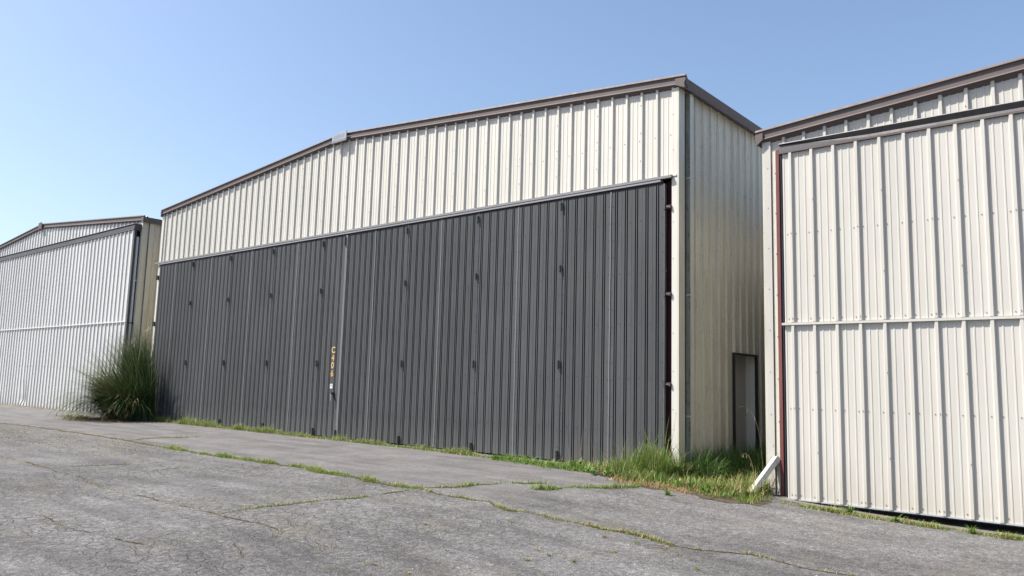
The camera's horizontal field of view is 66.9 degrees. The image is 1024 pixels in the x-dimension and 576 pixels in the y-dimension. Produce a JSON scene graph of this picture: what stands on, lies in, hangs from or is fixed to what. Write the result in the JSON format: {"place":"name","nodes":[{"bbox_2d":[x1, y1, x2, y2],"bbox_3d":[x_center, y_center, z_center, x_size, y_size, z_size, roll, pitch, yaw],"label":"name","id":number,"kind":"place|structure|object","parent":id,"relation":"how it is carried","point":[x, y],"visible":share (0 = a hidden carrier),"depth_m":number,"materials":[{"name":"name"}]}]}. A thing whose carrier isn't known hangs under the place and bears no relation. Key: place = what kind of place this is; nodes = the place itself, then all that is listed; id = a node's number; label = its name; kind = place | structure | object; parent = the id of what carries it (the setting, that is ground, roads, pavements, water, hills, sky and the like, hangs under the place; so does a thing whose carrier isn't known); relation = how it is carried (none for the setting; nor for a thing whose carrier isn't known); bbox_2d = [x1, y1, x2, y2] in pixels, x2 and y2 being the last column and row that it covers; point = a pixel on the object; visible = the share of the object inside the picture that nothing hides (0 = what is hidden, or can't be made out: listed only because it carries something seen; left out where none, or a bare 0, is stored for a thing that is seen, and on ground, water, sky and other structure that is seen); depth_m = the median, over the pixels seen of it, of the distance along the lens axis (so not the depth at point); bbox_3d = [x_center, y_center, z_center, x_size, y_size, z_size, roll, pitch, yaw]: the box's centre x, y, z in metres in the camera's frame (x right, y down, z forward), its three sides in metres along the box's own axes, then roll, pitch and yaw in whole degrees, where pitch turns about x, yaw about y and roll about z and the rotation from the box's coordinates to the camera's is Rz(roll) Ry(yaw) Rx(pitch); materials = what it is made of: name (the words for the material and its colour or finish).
{"place":"outdoors","nodes":[
{"label":"outdoors","id":0,"kind":"place"},
{"bbox_2d":[4,404,91,413],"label":"grass strip","id":1,"kind":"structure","parent":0,"point":[44,408],"depth_m":28.86,"materials":[{"name":"plant"}]},
{"bbox_2d":[16,463,1000,575],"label":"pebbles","id":2,"kind":"object","parent":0,"point":[435,514],"visible":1,"depth_m":8.20,"materials":[{"name":"concrete"}]},
{"bbox_2d":[0,403,1023,575],"bbox_3d":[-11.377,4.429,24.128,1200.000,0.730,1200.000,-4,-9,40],"label":"pavement","id":3,"kind":"structure","parent":0,"point":[810,538],"depth_m":8.47,"materials":[{"name":"grey asphalt"}]},
{"bbox_2d":[56,412,94,419],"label":"weeds","id":4,"kind":"object","parent":3,"relation":"on","point":[77,416],"visible":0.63,"depth_m":23.62,"materials":[{"name":"green plant"}]},
{"bbox_2d":[0,215,161,412],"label":"steel hangar","id":5,"kind":"structure","parent":3,"relation":"on","point":[75,285],"depth_m":28.88,"materials":[{"name":"white paint"}]},
{"bbox_2d":[0,322,129,412],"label":"lower door leaf","id":6,"kind":"structure","parent":5,"relation":"in","point":[31,360],"depth_m":29.35,"materials":[{"name":"white paint"}]},
{"bbox_2d":[0,230,134,329],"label":"upper door leaf","id":7,"kind":"structure","parent":5,"relation":"in","point":[87,282],"depth_m":29.07,"materials":[{"name":"white paint"}]},
{"bbox_2d":[6,423,162,446],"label":"joint grass","id":8,"kind":"structure","parent":3,"relation":"on","point":[90,433],"depth_m":17.55,"materials":[{"name":"plant"}]},
{"bbox_2d":[0,425,179,456],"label":"dry ground weeds","id":9,"kind":"object","parent":3,"relation":"on","point":[70,440],"visible":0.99,"depth_m":15.75,"materials":[{"name":"plant"}]},
{"bbox_2d":[60,417,126,421],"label":"dry litter","id":10,"kind":"object","parent":3,"relation":"on","point":[84,419],"visible":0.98,"depth_m":22.50,"materials":[{"name":"plant"}]},
{"bbox_2d":[45,515,141,543],"bbox_3d":[-3.857,2.258,7.241,2.148,0.007,0.543,-1,-8,22],"label":"pavement crack","id":11,"kind":"object","parent":3,"relation":"on","point":[102,535],"visible":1,"depth_m":6.90,"materials":[{"name":"asphalt"}]},
{"bbox_2d":[33,323,168,421],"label":"pampas grass","id":12,"kind":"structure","parent":3,"relation":"on","point":[129,394],"depth_m":22.98,"materials":[{"name":"green plant"}]},
{"bbox_2d":[129,434,196,440],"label":"joint grass","id":13,"kind":"structure","parent":3,"relation":"on","point":[165,437],"depth_m":17.33,"materials":[{"name":"plant"}]},
{"bbox_2d":[25,461,383,567],"bbox_3d":[-5.135,2.665,9.929,23.967,0.255,0.288,-5,-9,41],"label":"pavement crack","id":14,"kind":"object","parent":3,"relation":"on","point":[200,509],"visible":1,"depth_m":8.08,"materials":[{"name":"asphalt"}]},
{"bbox_2d":[1,423,410,487],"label":"pavement crack","id":15,"kind":"object","parent":3,"relation":"on","point":[355,477],"visible":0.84,"depth_m":15.63,"materials":[{"name":"asphalt"}]},
{"bbox_2d":[1,456,412,575],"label":"joint grass","id":16,"kind":"structure","parent":3,"relation":"on","point":[195,509],"depth_m":8.73,"materials":[{"name":"plant"}]},
{"bbox_2d":[159,442,423,488],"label":"joint grass","id":17,"kind":"structure","parent":3,"relation":"on","point":[319,470],"depth_m":12.23,"materials":[{"name":"plant"}]},
{"bbox_2d":[213,489,411,513],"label":"joint grass","id":18,"kind":"structure","parent":3,"relation":"on","point":[345,497],"depth_m":8.97,"materials":[{"name":"plant"}]},
{"bbox_2d":[225,489,413,512],"bbox_3d":[-2.191,2.506,9.145,0.168,0.033,2.728,-5,-10,44],"label":"pavement crack","id":19,"kind":"object","parent":3,"relation":"on","point":[328,499],"visible":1,"depth_m":9.27,"materials":[{"name":"asphalt"}]},
{"bbox_2d":[149,415,557,465],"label":"grass strip","id":20,"kind":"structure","parent":3,"relation":"on","point":[331,438],"depth_m":18.21,"materials":[{"name":"plant"}]},
{"bbox_2d":[7,466,700,575],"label":"dry ground weeds","id":21,"kind":"object","parent":3,"relation":"on","point":[301,514],"visible":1,"depth_m":8.05,"materials":[{"name":"plant"}]},
{"bbox_2d":[150,73,765,475],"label":"steel hangar","id":22,"kind":"structure","parent":3,"relation":"on","point":[551,277],"depth_m":15.43,"materials":[{"name":"white paint"}]},
{"bbox_2d":[153,260,194,420],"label":"door panel","id":23,"kind":"structure","parent":22,"relation":"in","point":[173,310],"depth_m":23.56,"materials":[{"name":"grey paint"}]},
{"bbox_2d":[182,254,232,424],"bbox_3d":[-8.761,1.494,22.258,2.158,4.808,0.120,-4,-9,40],"label":"door panel","id":24,"kind":"structure","parent":22,"relation":"in","point":[204,378],"depth_m":22.23,"materials":[{"name":"grey paint"}]},
{"bbox_2d":[220,247,274,428],"bbox_3d":[-7.136,1.368,20.896,2.149,4.808,0.120,-4,-9,40],"label":"door panel","id":25,"kind":"structure","parent":22,"relation":"in","point":[251,285],"depth_m":20.86,"materials":[{"name":"grey paint"}]},
{"bbox_2d":[264,239,324,435],"bbox_3d":[-5.500,1.241,19.525,2.188,4.808,0.120,-4,-9,40],"label":"door panel","id":26,"kind":"structure","parent":22,"relation":"in","point":[292,368],"depth_m":19.48,"materials":[{"name":"grey paint"}]},
{"bbox_2d":[314,235,347,437],"bbox_3d":[-4.342,1.148,18.527,0.934,4.808,0.163,-4,-9,40],"label":"door panel","id":27,"kind":"structure","parent":22,"relation":"in","point":[335,252],"depth_m":18.53,"materials":[{"name":"grey paint"}]},
{"bbox_2d":[338,225,408,444],"bbox_3d":[-3.173,1.061,17.575,2.203,4.808,0.120,-4,-9,40],"label":"door panel","id":28,"kind":"structure","parent":22,"relation":"in","point":[370,400],"depth_m":17.52,"materials":[{"name":"grey paint"}]},
{"bbox_2d":[400,214,479,452],"bbox_3d":[-1.529,0.933,16.198,2.154,4.808,0.120,-4,-9,40],"label":"door panel","id":29,"kind":"structure","parent":22,"relation":"in","point":[437,405],"depth_m":16.15,"materials":[{"name":"grey paint"}]},
{"bbox_2d":[473,200,563,461],"bbox_3d":[0.090,0.808,14.841,2.139,4.808,0.120,-4,-9,40],"label":"door panel","id":30,"kind":"structure","parent":22,"relation":"in","point":[518,357],"depth_m":14.78,"materials":[{"name":"grey paint"}]},
{"bbox_2d":[559,183,665,464],"bbox_3d":[1.719,0.661,13.508,2.139,4.760,0.076,-4,-9,40],"label":"door panel","id":31,"kind":"structure","parent":22,"relation":"in","point":[613,368],"depth_m":13.45,"materials":[{"name":"grey paint"}]},
{"bbox_2d":[732,352,758,455],"bbox_3d":[4.292,2.411,14.552,0.257,2.345,1.065,-4,-9,40],"label":"side door","id":32,"kind":"structure","parent":22,"relation":"in","point":[744,366],"depth_m":14.89,"materials":[{"name":"grey paint"}]},
{"bbox_2d":[418,486,511,510],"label":"joint grass","id":33,"kind":"structure","parent":3,"relation":"on","point":[497,504],"depth_m":9.52,"materials":[{"name":"plant"}]},
{"bbox_2d":[428,476,550,487],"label":"joint grass","id":34,"kind":"structure","parent":3,"relation":"on","point":[471,484],"depth_m":10.70,"materials":[{"name":"plant"}]},
{"bbox_2d":[489,453,602,472],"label":"grass strip","id":35,"kind":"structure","parent":3,"relation":"on","point":[530,461],"depth_m":13.19,"materials":[{"name":"green plant"}]},
{"bbox_2d":[507,508,585,524],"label":"joint grass","id":36,"kind":"structure","parent":3,"relation":"on","point":[559,518],"depth_m":8.71,"materials":[{"name":"plant"}]},
{"bbox_2d":[528,476,648,490],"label":"joint grass","id":37,"kind":"structure","parent":3,"relation":"on","point":[612,486],"depth_m":10.83,"materials":[{"name":"plant"}]},
{"bbox_2d":[585,520,676,545],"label":"joint grass","id":38,"kind":"structure","parent":3,"relation":"on","point":[644,535],"depth_m":8.12,"materials":[{"name":"plant"}]},
{"bbox_2d":[419,488,853,575],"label":"pavement crack","id":39,"kind":"object","parent":3,"relation":"on","point":[686,547],"visible":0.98,"depth_m":7.64,"materials":[{"name":"asphalt"}]},
{"bbox_2d":[661,489,672,494],"bbox_3d":[2.133,2.784,10.616,0.200,0.110,0.202,1,-7,4],"label":"grass tuft","id":40,"kind":"object","parent":3,"relation":"on","point":[668,492],"visible":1,"depth_m":10.60,"materials":[{"name":"green plant"}]},
{"bbox_2d":[695,547,857,575],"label":"joint grass","id":41,"kind":"structure","parent":3,"relation":"on","point":[768,558],"depth_m":7.53,"materials":[{"name":"plant"}]},
{"bbox_2d":[844,502,856,513],"bbox_3d":[4.385,2.878,10.134,0.212,0.132,0.226,3,-7,-13],"label":"leafy weed","id":42,"kind":"object","parent":3,"relation":"on","point":[849,508],"visible":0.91,"depth_m":10.11,"materials":[{"name":"green plant"}]},
{"bbox_2d":[755,56,1023,536],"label":"steel hangar","id":43,"kind":"structure","parent":3,"relation":"on","point":[893,239],"depth_m":10.17,"materials":[{"name":"white paint"}]},
{"bbox_2d":[781,113,1023,322],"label":"upper door leaf","id":44,"kind":"structure","parent":43,"relation":"in","point":[928,223],"depth_m":10.20,"materials":[{"name":"white paint"}]},
{"bbox_2d":[784,318,1023,524],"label":"lower door leaf","id":45,"kind":"structure","parent":43,"relation":"in","point":[926,417],"depth_m":9.94,"materials":[{"name":"white paint"}]},
{"bbox_2d":[777,499,1023,540],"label":"grass strip","id":46,"kind":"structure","parent":3,"relation":"on","point":[1008,536],"depth_m":9.63,"materials":[{"name":"plant"}]},
{"bbox_2d":[966,525,976,533],"bbox_3d":[5.426,2.845,9.152,0.189,0.117,0.222,-4,-9,40],"label":"leafy weed","id":47,"kind":"object","parent":3,"relation":"on","point":[971,530],"visible":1,"depth_m":9.15,"materials":[{"name":"green plant"}]},
{"bbox_2d":[0,0,1023,280],"label":"sky","id":48,"kind":"structure","parent":0,"point":[109,108],"materials":[{"name":"blue"}]},
{"bbox_2d":[557,461,771,505],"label":"soil ground","id":49,"kind":"structure","parent":0,"point":[726,500],"depth_m":10.65,"materials":[{"name":"brown soil"}]},
{"bbox_2d":[562,456,656,482],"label":"tall grass","id":50,"kind":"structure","parent":49,"relation":"on","point":[630,474],"depth_m":12.01,"materials":[{"name":"plant"}]},
{"bbox_2d":[562,434,685,471],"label":"seeding stems","id":51,"kind":"object","parent":49,"relation":"on","point":[612,454],"visible":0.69,"depth_m":12.60,"materials":[{"name":"plant"}]},
{"bbox_2d":[521,454,760,497],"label":"broadleaf weeds","id":52,"kind":"object","parent":49,"relation":"on","point":[608,472],"visible":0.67,"depth_m":11.32,"materials":[{"name":"green plant"}]},
{"bbox_2d":[594,417,704,486],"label":"tall grass","id":53,"kind":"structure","parent":49,"relation":"on","point":[660,461],"depth_m":12.04,"materials":[{"name":"green plant"}]},
{"bbox_2d":[607,474,701,494],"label":"dead grass","id":54,"kind":"structure","parent":49,"relation":"on","point":[686,490],"depth_m":11.18,"materials":[{"name":"plant"}]},
{"bbox_2d":[661,468,777,498],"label":"grass patch","id":55,"kind":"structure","parent":49,"relation":"on","point":[742,483],"depth_m":11.19,"materials":[{"name":"plant"}]},
{"bbox_2d":[675,440,765,481],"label":"grass clump","id":56,"kind":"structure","parent":49,"relation":"on","point":[710,471],"depth_m":12.36,"materials":[{"name":"green plant"}]},
{"bbox_2d":[750,456,780,493],"bbox_3d":[3.614,2.719,11.154,0.590,0.604,0.134,4,-8,-22],"label":"metal trim piece","id":57,"kind":"object","parent":49,"relation":"on","point":[770,466],"visible":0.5,"depth_m":11.15,"materials":[{"name":"white paint"}]},
{"bbox_2d":[654,474,775,503],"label":"grass patch","id":58,"kind":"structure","parent":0,"point":[740,498],"depth_m":10.82,"materials":[{"name":"plant"}]},
{"bbox_2d":[686,438,765,479],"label":"grass clump","id":59,"kind":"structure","parent":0,"point":[758,465],"depth_m":12.77,"materials":[{"name":"green plant"}]}
]}

